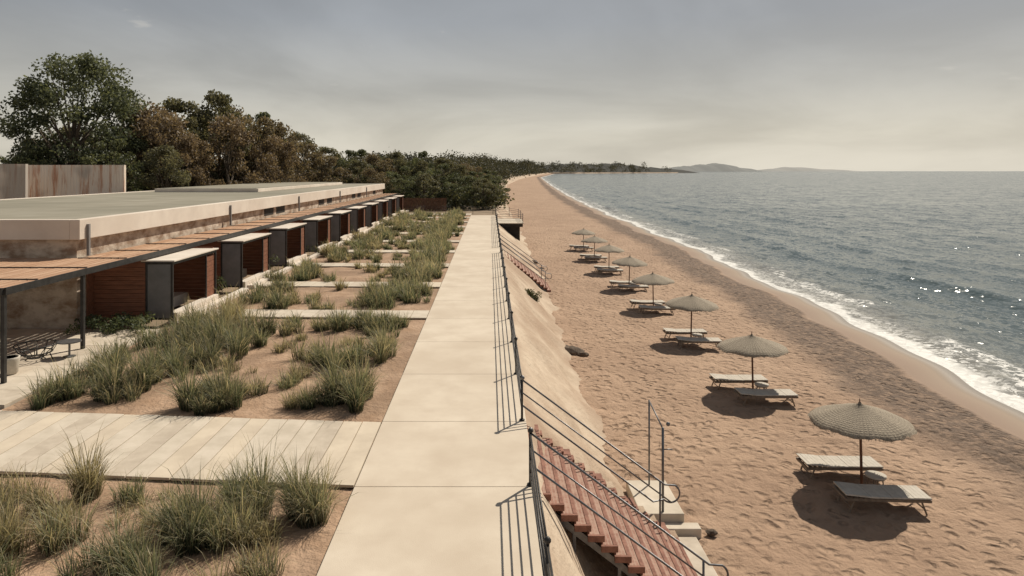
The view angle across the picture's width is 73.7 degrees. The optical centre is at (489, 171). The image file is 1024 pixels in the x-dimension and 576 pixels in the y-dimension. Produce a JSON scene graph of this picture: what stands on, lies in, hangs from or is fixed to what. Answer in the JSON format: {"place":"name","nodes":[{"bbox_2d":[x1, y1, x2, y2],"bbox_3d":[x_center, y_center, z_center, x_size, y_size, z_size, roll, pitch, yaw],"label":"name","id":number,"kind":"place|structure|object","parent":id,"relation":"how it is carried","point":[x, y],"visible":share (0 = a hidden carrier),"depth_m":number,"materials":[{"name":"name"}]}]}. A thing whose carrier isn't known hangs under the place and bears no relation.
{"place":"outdoors","nodes":[
{"label":"outdoors","id":0,"kind":"place"},
{"bbox_2d":[0,329,157,409],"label":"patio paving","id":1,"kind":"structure","parent":0,"point":[10,394],"depth_m":20.85,"materials":[{"name":"beige concrete"}]},
{"bbox_2d":[7,354,20,374],"bbox_3d":[-13.050,5.275,18.550,0.500,0.450,0.500,0,0,0],"label":"ceramic pot","id":2,"kind":"object","parent":1,"relation":"on","point":[13,361],"visible":0.68,"depth_m":18.45,"materials":[{"name":"ceramic"}]},
{"bbox_2d":[12,339,57,359],"bbox_3d":[-13.300,5.285,20.000,1.136,0.441,1.136,0,0,0],"label":"lounge chair","id":3,"kind":"object","parent":1,"relation":"on","point":[37,354],"visible":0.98,"depth_m":19.99,"materials":[{"name":"metal"}]},
{"bbox_2d":[0,275,84,383],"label":"pergola posts","id":4,"kind":"object","parent":1,"relation":"on","point":[3,339],"visible":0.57,"depth_m":17.75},
{"bbox_2d":[57,338,81,357],"bbox_3d":[-12.500,5.275,20.300,0.640,0.450,0.640,0,0,0],"label":"round side table","id":5,"kind":"object","parent":1,"relation":"on","point":[69,342],"visible":1,"depth_m":20.27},
{"bbox_2d":[0,193,397,295],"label":"pergola","id":6,"kind":"object","parent":1,"relation":"on","point":[19,274],"visible":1,"depth_m":23.83,"materials":[{"name":"brown wood"}]},
{"bbox_2d":[62,208,397,334],"bbox_3d":[-12.915,5.075,55.100,2.930,1.081,64.988,0,0,0],"label":"patio shrub","id":7,"kind":"object","parent":1,"relation":"on","point":[119,320],"visible":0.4,"depth_m":23.41,"materials":[{"name":"green plant"}]},
{"bbox_2d":[0,421,370,575],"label":"ornamental grass","id":8,"kind":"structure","parent":0,"point":[187,526],"depth_m":10.26,"materials":[{"name":"plant"}]},
{"bbox_2d":[13,286,413,415],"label":"ornamental grass","id":9,"kind":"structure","parent":0,"point":[190,332],"depth_m":18.56,"materials":[{"name":"plant"}]},
{"bbox_2d":[0,213,471,575],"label":"planting bed soil","id":10,"kind":"structure","parent":0,"point":[311,545],"depth_m":15.92,"materials":[{"name":"sand"}]},
{"bbox_2d":[141,195,408,323],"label":"canopies and sills","id":11,"kind":"object","parent":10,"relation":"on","point":[178,256],"visible":0.45,"depth_m":32.57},
{"bbox_2d":[141,196,403,323],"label":"steel frames","id":12,"kind":"structure","parent":11,"relation":"attached to","point":[205,255],"depth_m":34.77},
{"bbox_2d":[147,198,398,317],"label":"grey screens","id":13,"kind":"object","parent":12,"relation":"attached to","point":[158,290],"visible":0.68,"depth_m":32.01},
{"bbox_2d":[235,207,466,309],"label":"ornamental grass","id":14,"kind":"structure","parent":0,"point":[434,245],"depth_m":37.35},
{"bbox_2d":[85,172,626,331],"bbox_3d":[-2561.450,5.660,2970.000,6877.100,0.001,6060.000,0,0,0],"label":"ground","id":15,"kind":"structure","parent":0,"point":[474,211],"depth_m":40.06,"materials":[{"name":"soil"}]},
{"bbox_2d":[0,164,27,198],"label":"rusty wall","id":16,"kind":"structure","parent":15,"relation":"on","point":[13,181],"depth_m":53.00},
{"bbox_2d":[2,146,55,164],"bbox_3d":[-43.916,1.649,65.971,6.747,8.322,6.792,0,0,37],"label":"broadleaf tree","id":17,"kind":"object","parent":15,"relation":"on","point":[18,160],"visible":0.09,"depth_m":64.67,"materials":[{"name":"green plant"}]},
{"bbox_2d":[6,136,67,164],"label":"broadleaf tree","id":18,"kind":"object","parent":15,"relation":"on","point":[25,140],"visible":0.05,"depth_m":71.35,"materials":[{"name":"green plant"}]},
{"bbox_2d":[44,125,93,151],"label":"broadleaf tree","id":19,"kind":"object","parent":15,"relation":"on","point":[64,132],"visible":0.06,"depth_m":84.34,"materials":[{"name":"green plant"}]},
{"bbox_2d":[0,49,149,173],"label":"eucalyptus tree","id":20,"kind":"object","parent":15,"relation":"on","point":[44,96],"visible":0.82,"depth_m":67.80,"materials":[{"name":"green plant"}]},
{"bbox_2d":[28,165,125,197],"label":"rusty wall","id":21,"kind":"structure","parent":15,"relation":"on","point":[52,180],"depth_m":56.00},
{"bbox_2d":[80,138,146,191],"bbox_3d":[-35.592,1.352,63.974,7.253,8.947,7.301,0,0,2],"label":"broadleaf tree","id":22,"kind":"object","parent":15,"relation":"on","point":[119,158],"visible":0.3,"depth_m":63.91,"materials":[{"name":"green plant"}]},
{"bbox_2d":[83,114,185,182],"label":"broadleaf tree","id":23,"kind":"object","parent":15,"relation":"on","point":[91,139],"visible":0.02,"depth_m":75.61,"materials":[{"name":"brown plant"}]},
{"bbox_2d":[96,100,207,187],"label":"broadleaf tree","id":24,"kind":"object","parent":15,"relation":"on","point":[143,116],"visible":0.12,"depth_m":74.83,"materials":[{"name":"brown plant"}]},
{"bbox_2d":[105,111,212,190],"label":"broadleaf tree","id":25,"kind":"object","parent":15,"relation":"on","point":[165,132],"visible":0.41,"depth_m":70.78,"materials":[{"name":"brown plant"}]},
{"bbox_2d":[129,144,191,190],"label":"broadleaf tree","id":26,"kind":"object","parent":15,"relation":"on","point":[180,177],"visible":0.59,"depth_m":65.22,"materials":[{"name":"green plant"}]},
{"bbox_2d":[127,96,214,188],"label":"broadleaf tree","id":27,"kind":"object","parent":15,"relation":"on","point":[177,106],"visible":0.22,"depth_m":79.69,"materials":[{"name":"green plant"}]},
{"bbox_2d":[154,130,224,189],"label":"broadleaf tree","id":28,"kind":"object","parent":15,"relation":"on","point":[184,153],"visible":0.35,"depth_m":71.34,"materials":[{"name":"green plant"}]},
{"bbox_2d":[0,410,380,488],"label":"boardwalk crossing","id":29,"kind":"object","parent":15,"relation":"on","point":[192,443],"visible":0.75,"depth_m":13.75,"materials":[{"name":"brown wood"}]},
{"bbox_2d":[0,189,382,328],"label":"walls","id":30,"kind":"structure","parent":15,"relation":"on","point":[56,305],"depth_m":24.05,"materials":[{"name":"concrete"}]},
{"bbox_2d":[86,267,144,318],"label":"cabin back wall","id":31,"kind":"structure","parent":30,"relation":"attached to","point":[90,302],"depth_m":24.79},
{"bbox_2d":[0,184,373,218],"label":"roof","id":32,"kind":"structure","parent":30,"relation":"on","point":[78,207],"depth_m":37.67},
{"bbox_2d":[0,184,384,239],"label":"fascia","id":33,"kind":"structure","parent":32,"relation":"attached to","point":[42,229],"depth_m":28.27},
{"bbox_2d":[86,187,366,255],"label":"downpipes","id":34,"kind":"object","parent":33,"relation":"attached to","point":[88,239],"visible":1,"depth_m":24.23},
{"bbox_2d":[155,182,341,191],"bbox_3d":[-23.250,1.590,72.000,8.500,0.280,32.000,0,0,0],"label":"roof upstand","id":35,"kind":"object","parent":32,"relation":"on","point":[245,190],"visible":0.62,"depth_m":56.00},
{"bbox_2d":[158,182,336,188],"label":"roof upstand cover","id":36,"kind":"object","parent":35,"relation":"on","point":[255,185],"visible":0.86,"depth_m":67.13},
{"bbox_2d":[264,190,375,215],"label":"clerestory openings","id":37,"kind":"object","parent":30,"relation":"attached to","point":[270,211],"visible":0.88,"depth_m":47.87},
{"bbox_2d":[183,89,252,184],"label":"broadleaf tree","id":38,"kind":"object","parent":15,"relation":"on","point":[213,98],"visible":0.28,"depth_m":82.96,"materials":[{"name":"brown plant"}]},
{"bbox_2d":[189,112,280,185],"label":"broadleaf tree","id":39,"kind":"object","parent":15,"relation":"on","point":[241,136],"visible":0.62,"depth_m":79.28,"materials":[{"name":"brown plant"}]},
{"bbox_2d":[204,104,284,182],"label":"broadleaf tree","id":40,"kind":"object","parent":15,"relation":"on","point":[264,119],"visible":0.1,"depth_m":89.28,"materials":[{"name":"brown plant"}]},
{"bbox_2d":[94,197,401,319],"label":"redwood partitions","id":41,"kind":"object","parent":15,"relation":"on","point":[118,290],"visible":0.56,"depth_m":28.90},
{"bbox_2d":[226,111,293,176],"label":"broadleaf tree","id":42,"kind":"object","parent":15,"relation":"on","point":[263,114],"visible":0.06,"depth_m":96.61,"materials":[{"name":"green plant"}]},
{"bbox_2d":[223,119,308,181],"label":"broadleaf tree","id":43,"kind":"object","parent":15,"relation":"on","point":[279,129],"visible":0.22,"depth_m":91.31,"materials":[{"name":"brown plant"}]},
{"bbox_2d":[246,134,308,183],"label":"broadleaf tree","id":44,"kind":"object","parent":15,"relation":"on","point":[271,141],"visible":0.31,"depth_m":87.58,"materials":[{"name":"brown plant"}]},
{"bbox_2d":[279,136,334,181],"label":"broadleaf tree","id":45,"kind":"object","parent":15,"relation":"on","point":[310,173],"visible":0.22,"depth_m":96.74,"materials":[{"name":"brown plant"}]},
{"bbox_2d":[290,131,324,179],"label":"broadleaf tree","id":46,"kind":"object","parent":15,"relation":"on","point":[298,135],"visible":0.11,"depth_m":103.66,"materials":[{"name":"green plant"}]},
{"bbox_2d":[205,309,428,319],"bbox_3d":[-7.035,5.568,26.414,9.343,0.144,1.370,0,0,2],"label":"boardwalk crossing","id":47,"kind":"object","parent":15,"relation":"on","point":[413,314],"visible":0.41,"depth_m":26.37,"materials":[{"name":"brown wood"}]},
{"bbox_2d":[129,185,514,210],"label":"shrub undergrowth","id":48,"kind":"object","parent":15,"relation":"on","point":[479,201],"visible":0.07,"depth_m":99.33,"materials":[{"name":"green plant"}]},
{"bbox_2d":[301,150,352,183],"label":"broadleaf tree","id":49,"kind":"object","parent":15,"relation":"on","point":[333,159],"visible":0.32,"depth_m":98.76,"materials":[{"name":"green plant"}]},
{"bbox_2d":[306,146,348,183],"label":"broadleaf tree","id":50,"kind":"object","parent":15,"relation":"on","point":[332,152],"visible":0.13,"depth_m":115.56,"materials":[{"name":"green plant"}]},
{"bbox_2d":[327,149,361,183],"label":"broadleaf tree","id":51,"kind":"object","parent":15,"relation":"on","point":[350,153],"visible":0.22,"depth_m":117.12,"materials":[{"name":"green plant"}]},
{"bbox_2d":[258,281,441,288],"bbox_3d":[-7.035,5.568,33.265,9.343,0.144,1.369,0,0,2],"label":"boardwalk crossing","id":52,"kind":"object","parent":15,"relation":"on","point":[331,284],"visible":0.38,"depth_m":33.11,"materials":[{"name":"brown wood"}]},
{"bbox_2d":[334,160,372,183],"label":"broadleaf tree","id":53,"kind":"object","parent":15,"relation":"on","point":[357,163],"visible":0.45,"depth_m":105.32,"materials":[{"name":"green plant"}]},
{"bbox_2d":[344,149,389,177],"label":"broadleaf tree","id":54,"kind":"object","parent":15,"relation":"on","point":[362,152],"visible":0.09,"depth_m":119.40,"materials":[{"name":"green plant"}]},
{"bbox_2d":[297,263,449,267],"bbox_3d":[-7.034,5.568,40.117,9.343,0.145,1.371,0,0,2],"label":"boardwalk crossing","id":55,"kind":"object","parent":15,"relation":"on","point":[325,265],"visible":0.39,"depth_m":40.18,"materials":[{"name":"brown wood"}]},
{"bbox_2d":[353,167,394,192],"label":"broadleaf tree","id":56,"kind":"object","parent":15,"relation":"on","point":[369,172],"visible":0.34,"depth_m":98.54,"materials":[{"name":"green plant"}]},
{"bbox_2d":[354,152,399,185],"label":"broadleaf tree","id":57,"kind":"object","parent":15,"relation":"on","point":[373,159],"visible":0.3,"depth_m":111.23,"materials":[{"name":"green plant"}]},
{"bbox_2d":[376,151,409,193],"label":"broadleaf tree","id":58,"kind":"object","parent":15,"relation":"on","point":[400,159],"visible":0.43,"depth_m":115.41,"materials":[{"name":"green plant"}]},
{"bbox_2d":[378,165,424,202],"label":"broadleaf tree","id":59,"kind":"object","parent":15,"relation":"on","point":[402,168],"visible":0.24,"depth_m":105.53,"materials":[{"name":"green plant"}]},
{"bbox_2d":[348,250,454,253],"bbox_3d":[-7.034,5.568,46.965,9.344,0.144,1.372,0,0,2],"label":"boardwalk crossing","id":60,"kind":"object","parent":15,"relation":"on","point":[394,251],"visible":0.34,"depth_m":46.67,"materials":[{"name":"brown wood"}]},
{"bbox_2d":[385,174,418,206],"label":"broadleaf tree","id":61,"kind":"object","parent":15,"relation":"on","point":[397,189],"visible":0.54,"depth_m":97.79,"materials":[{"name":"green plant"}]},
{"bbox_2d":[405,151,435,187],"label":"broadleaf tree","id":62,"kind":"object","parent":15,"relation":"on","point":[414,161],"visible":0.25,"depth_m":121.48,"materials":[{"name":"green plant"}]},
{"bbox_2d":[405,160,439,190],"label":"broadleaf tree","id":63,"kind":"object","parent":15,"relation":"on","point":[422,165],"visible":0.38,"depth_m":111.33,"materials":[{"name":"green plant"}]},
{"bbox_2d":[401,198,446,210],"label":"timber fence","id":64,"kind":"object","parent":15,"relation":"on","point":[429,203],"visible":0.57,"depth_m":95.00,"materials":[{"name":"brown wood"}]},
{"bbox_2d":[409,173,441,206],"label":"broadleaf tree","id":65,"kind":"object","parent":15,"relation":"on","point":[422,178],"visible":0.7,"depth_m":99.36,"materials":[{"name":"green plant"}]},
{"bbox_2d":[418,163,464,204],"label":"broadleaf tree","id":66,"kind":"object","parent":15,"relation":"on","point":[453,176],"visible":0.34,"depth_m":107.19,"materials":[{"name":"green plant"}]},
{"bbox_2d":[427,157,458,190],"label":"broadleaf tree","id":67,"kind":"object","parent":15,"relation":"on","point":[446,160],"visible":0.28,"depth_m":129.34,"materials":[{"name":"green plant"}]},
{"bbox_2d":[439,178,475,208],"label":"broadleaf tree","id":68,"kind":"object","parent":15,"relation":"on","point":[456,186],"visible":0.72,"depth_m":100.46,"materials":[{"name":"green plant"}]},
{"bbox_2d":[442,164,474,189],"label":"broadleaf tree","id":69,"kind":"object","parent":15,"relation":"on","point":[460,169],"visible":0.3,"depth_m":111.38,"materials":[{"name":"green plant"}]},
{"bbox_2d":[452,162,484,186],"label":"broadleaf tree","id":70,"kind":"object","parent":15,"relation":"on","point":[477,168],"visible":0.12,"depth_m":124.56,"materials":[{"name":"green plant"}]},
{"bbox_2d":[455,171,491,205],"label":"broadleaf tree","id":71,"kind":"object","parent":15,"relation":"on","point":[470,177],"visible":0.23,"depth_m":107.38,"materials":[{"name":"green plant"}]},
{"bbox_2d":[470,178,502,207],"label":"broadleaf tree","id":72,"kind":"object","parent":15,"relation":"on","point":[477,184],"visible":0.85,"depth_m":100.34,"materials":[{"name":"green plant"}]},
{"bbox_2d":[479,170,507,193],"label":"broadleaf tree","id":73,"kind":"object","parent":15,"relation":"on","point":[487,173],"visible":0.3,"depth_m":117.15,"materials":[{"name":"green plant"}]},
{"bbox_2d":[484,180,509,207],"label":"broadleaf tree","id":74,"kind":"object","parent":15,"relation":"on","point":[499,187],"visible":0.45,"depth_m":105.45,"materials":[{"name":"green plant"}]},
{"bbox_2d":[335,149,670,188],"bbox_3d":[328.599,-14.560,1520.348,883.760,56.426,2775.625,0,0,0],"label":"coastal tree line","id":75,"kind":"object","parent":15,"relation":"on","point":[504,169],"visible":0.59,"depth_m":514.85,"materials":[{"name":"green plant"}]},
{"bbox_2d":[316,215,544,575],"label":"walkway","id":76,"kind":"structure","parent":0,"point":[443,478],"depth_m":13.06,"materials":[{"name":"concrete"}]},
{"bbox_2d":[495,208,553,575],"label":"walkway railing","id":77,"kind":"object","parent":76,"relation":"on","point":[545,540],"visible":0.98,"depth_m":11.22,"materials":[{"name":"metal"}]},
{"bbox_2d":[305,163,696,172],"bbox_3d":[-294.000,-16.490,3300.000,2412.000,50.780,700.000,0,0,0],"label":"headland","id":78,"kind":"structure","parent":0,"point":[620,169],"depth_m":3069.30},
{"bbox_2d":[0,0,1023,170],"label":"sky","id":79,"kind":"structure","parent":0,"point":[852,85],"materials":[{"name":"grey"}]},
{"bbox_2d":[496,172,677,575],"bbox_3d":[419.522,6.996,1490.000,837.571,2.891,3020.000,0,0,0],"label":"embankment","id":80,"kind":"structure","parent":0,"point":[548,371],"depth_m":21.33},
{"bbox_2d":[498,218,523,240],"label":"timber platform","id":81,"kind":"structure","parent":80,"relation":"on","point":[511,226],"depth_m":72.60,"materials":[{"name":"brown wood"}]},
{"bbox_2d":[500,235,551,291],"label":"beach stairs","id":82,"kind":"structure","parent":80,"relation":"on","point":[534,276],"depth_m":46.61,"materials":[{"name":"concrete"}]},
{"bbox_2d":[525,289,541,301],"bbox_3d":[2.329,6.996,38.103,1.128,0.811,1.880,0,0,0],"label":"slope shrub","id":83,"kind":"object","parent":80,"relation":"on","point":[532,295],"visible":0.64,"depth_m":37.77,"materials":[{"name":"green plant"}]},
{"bbox_2d":[520,375,728,575],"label":"beach stairs","id":84,"kind":"structure","parent":80,"relation":"on","point":[610,518],"depth_m":13.15,"materials":[{"name":"wood"}]},
{"bbox_2d":[668,163,770,171],"bbox_3d":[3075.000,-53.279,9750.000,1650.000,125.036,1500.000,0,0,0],"label":"distant hill","id":85,"kind":"structure","parent":0,"point":[714,167],"depth_m":9234.48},
{"bbox_2d":[506,173,1023,575],"bbox_3d":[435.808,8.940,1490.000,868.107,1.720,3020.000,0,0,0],"label":"beach sand","id":86,"kind":"structure","parent":0,"point":[757,498],"depth_m":22.78,"materials":[{"name":"sand"}]},
{"bbox_2d":[565,346,584,355],"bbox_3d":[3.727,8.157,30.704,1.094,0.620,0.849,0,0,0],"label":"rock","id":87,"kind":"object","parent":86,"relation":"on","point":[573,350],"visible":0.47,"depth_m":30.44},
{"bbox_2d":[572,228,594,249],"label":"thatched beach umbrella","id":88,"kind":"object","parent":86,"relation":"on","point":[583,231],"visible":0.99,"depth_m":70.34,"materials":[{"name":"wicker"}]},
{"bbox_2d":[581,235,607,259],"bbox_3d":[9.673,7.184,62.998,2.560,2.630,2.565,0,0,37],"label":"thatched beach umbrella","id":89,"kind":"object","parent":86,"relation":"on","point":[594,239],"visible":1,"depth_m":62.38,"materials":[{"name":"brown wood"}]},
{"bbox_2d":[593,244,624,271],"bbox_3d":[9.641,7.156,55.200,2.565,2.702,2.560,1,0,14],"label":"thatched beach umbrella","id":90,"kind":"object","parent":86,"relation":"on","point":[609,248],"visible":1,"depth_m":54.53,"materials":[{"name":"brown wood"}]},
{"bbox_2d":[612,256,647,284],"bbox_3d":[9.729,7.155,47.577,2.565,2.707,2.560,1,1,-6],"label":"thatched beach umbrella","id":91,"kind":"object","parent":86,"relation":"on","point":[629,261],"visible":1,"depth_m":46.95,"materials":[{"name":"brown wood"}]},
{"bbox_2d":[617,284,648,290],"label":"sun lounger","id":92,"kind":"object","parent":86,"relation":"on","point":[633,286],"visible":0.97,"depth_m":46.17,"materials":[{"name":"fabric"}]},
{"bbox_2d":[629,299,664,308],"bbox_3d":[9.438,7.980,40.920,2.000,0.473,0.700,0,0,-1],"label":"sun lounger","id":93,"kind":"object","parent":86,"relation":"on","point":[632,301],"visible":0.86,"depth_m":40.76,"materials":[{"name":"fabric"}]},
{"bbox_2d":[632,272,674,305],"bbox_3d":[9.640,7.194,40.291,2.565,2.604,2.560,-1,0,-20],"label":"thatched beach umbrella","id":94,"kind":"object","parent":86,"relation":"on","point":[652,279],"visible":0.99,"depth_m":39.69,"materials":[{"name":"wicker"}]},
{"bbox_2d":[638,305,675,314],"bbox_3d":[9.585,7.980,39.200,2.000,0.473,0.700,0,0,4],"label":"sun lounger","id":95,"kind":"object","parent":86,"relation":"on","point":[643,307],"visible":0.88,"depth_m":38.94,"materials":[{"name":"fabric"}]},
{"bbox_2d":[626,480,700,538],"bbox_3d":[4.100,8.140,16.300,1.300,0.620,2.000,0,0,0],"label":"stair landing","id":96,"kind":"object","parent":86,"relation":"on","point":[672,516],"visible":0.45,"depth_m":15.94,"materials":[{"name":"beige concrete"}]},
{"bbox_2d":[648,400,672,511],"bbox_3d":[4.075,6.775,16.362,0.250,2.110,1.420,0,0,0],"label":"beach shower","id":97,"kind":"object","parent":96,"relation":"on","point":[667,423],"visible":1,"depth_m":16.04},
{"bbox_2d":[663,328,706,338],"bbox_3d":[9.547,7.980,33.420,2.000,0.473,0.700,0,0,0],"label":"sun lounger","id":98,"kind":"object","parent":86,"relation":"on","point":[682,331],"visible":0.89,"depth_m":33.18,"materials":[{"name":"fabric"}]},
{"bbox_2d":[665,294,718,336],"bbox_3d":[9.680,7.155,32.768,2.560,2.707,2.565,1,2,20],"label":"thatched beach umbrella","id":99,"kind":"object","parent":86,"relation":"on","point":[691,303],"visible":1,"depth_m":32.16,"materials":[{"name":"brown wood"}]},
{"bbox_2d":[678,537,717,575],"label":"stair foot slab","id":100,"kind":"structure","parent":86,"relation":"on","point":[693,544],"depth_m":14.46,"materials":[{"name":"beige concrete"}]},
{"bbox_2d":[675,336,721,348],"bbox_3d":[9.689,7.980,31.700,2.000,0.473,0.700,0,0,3],"label":"sun lounger","id":101,"kind":"object","parent":86,"relation":"on","point":[682,339],"visible":0.95,"depth_m":31.55,"materials":[{"name":"fabric"}]},
{"bbox_2d":[709,373,767,389],"bbox_3d":[9.397,7.980,25.820,2.000,0.473,0.700,0,0,-1],"label":"sun lounger","id":102,"kind":"object","parent":86,"relation":"on","point":[745,378],"visible":0.91,"depth_m":25.66,"materials":[{"name":"fabric"}]},
{"bbox_2d":[717,331,788,388],"bbox_3d":[9.694,7.208,25.206,2.560,2.568,2.565,-1,0,-20],"label":"thatched beach umbrella","id":103,"kind":"object","parent":86,"relation":"on","point":[752,346],"visible":1,"depth_m":24.65,"materials":[{"name":"wicker"}]},
{"bbox_2d":[734,387,797,405],"bbox_3d":[9.741,7.980,24.100,2.000,0.473,0.700,0,0,1],"label":"sun lounger","id":104,"kind":"object","parent":86,"relation":"on","point":[787,394],"visible":1,"depth_m":23.93,"materials":[{"name":"fabric"}]},
{"bbox_2d":[796,453,883,478],"bbox_3d":[9.395,7.980,18.370,2.000,0.473,0.700,0,0,1],"label":"sun lounger","id":105,"kind":"object","parent":86,"relation":"on","point":[841,463],"visible":0.9,"depth_m":18.21,"materials":[{"name":"fabric"}]},
{"bbox_2d":[808,398,916,483],"bbox_3d":[9.652,7.207,17.765,2.560,2.572,2.565,-1,-1,36],"label":"thatched beach umbrella","id":106,"kind":"object","parent":86,"relation":"on","point":[859,420],"visible":0.99,"depth_m":17.25,"materials":[{"name":"wicker"}]},
{"bbox_2d":[864,470,886,484],"bbox_3d":[9.891,7.996,17.500,0.500,0.432,0.500,0,0,0],"label":"beach side table","id":107,"kind":"object","parent":86,"relation":"on","point":[877,476],"visible":0.86,"depth_m":17.45,"materials":[{"name":"wood"}]},
{"bbox_2d":[833,481,931,514],"bbox_3d":[9.555,7.980,16.650,2.000,0.473,0.700,0,0,3],"label":"sun lounger","id":108,"kind":"object","parent":86,"relation":"on","point":[891,493],"visible":1,"depth_m":16.51,"materials":[{"name":"fabric"}]},
{"bbox_2d":[542,171,1023,412],"bbox_3d":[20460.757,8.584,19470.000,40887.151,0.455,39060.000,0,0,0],"label":"sea","id":109,"kind":"structure","parent":0,"point":[928,265],"depth_m":85.87,"materials":[{"name":"liquid"}]},
{"bbox_2d":[759,167,873,171],"bbox_3d":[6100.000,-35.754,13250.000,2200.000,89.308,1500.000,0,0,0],"label":"distant hill","id":110,"kind":"structure","parent":0,"point":[792,169],"depth_m":12716.33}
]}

